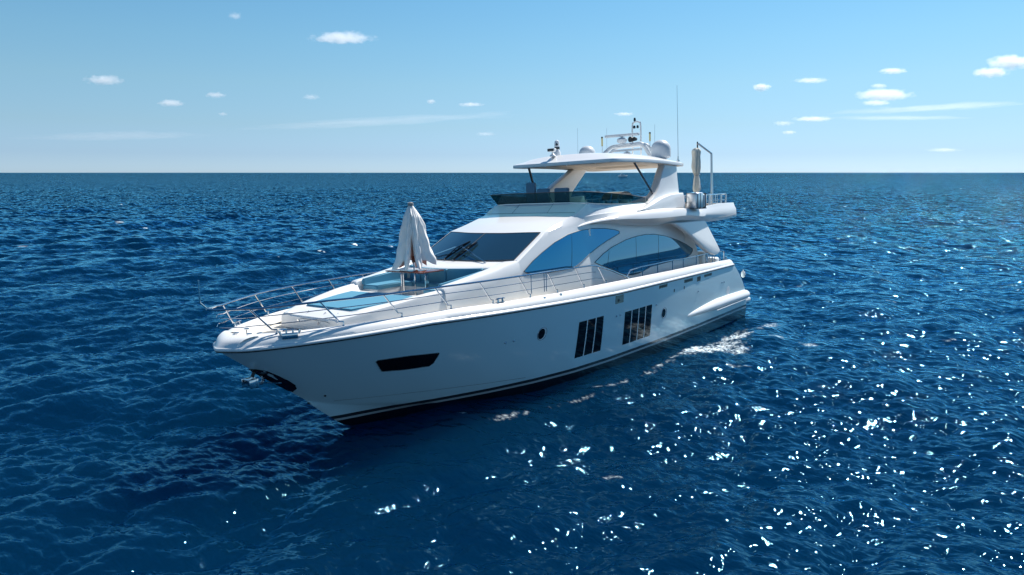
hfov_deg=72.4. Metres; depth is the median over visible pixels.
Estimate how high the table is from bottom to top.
0.870 m
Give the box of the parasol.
[392,202,436,270]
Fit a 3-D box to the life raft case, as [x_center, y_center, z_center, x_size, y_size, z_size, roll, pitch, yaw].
[7.601,-3.574,28.864,0.516,0.680,1.060,4,10,39]
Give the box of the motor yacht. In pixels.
[198,103,750,425]
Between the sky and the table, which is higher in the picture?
the sky
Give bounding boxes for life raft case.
[686,192,706,209]
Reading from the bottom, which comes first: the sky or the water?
the water
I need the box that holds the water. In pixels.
[0,173,1023,574]
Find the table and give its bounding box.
[385,268,443,295]
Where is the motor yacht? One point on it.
(556, 282)
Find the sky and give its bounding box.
[0,0,1023,172]
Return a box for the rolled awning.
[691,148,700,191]

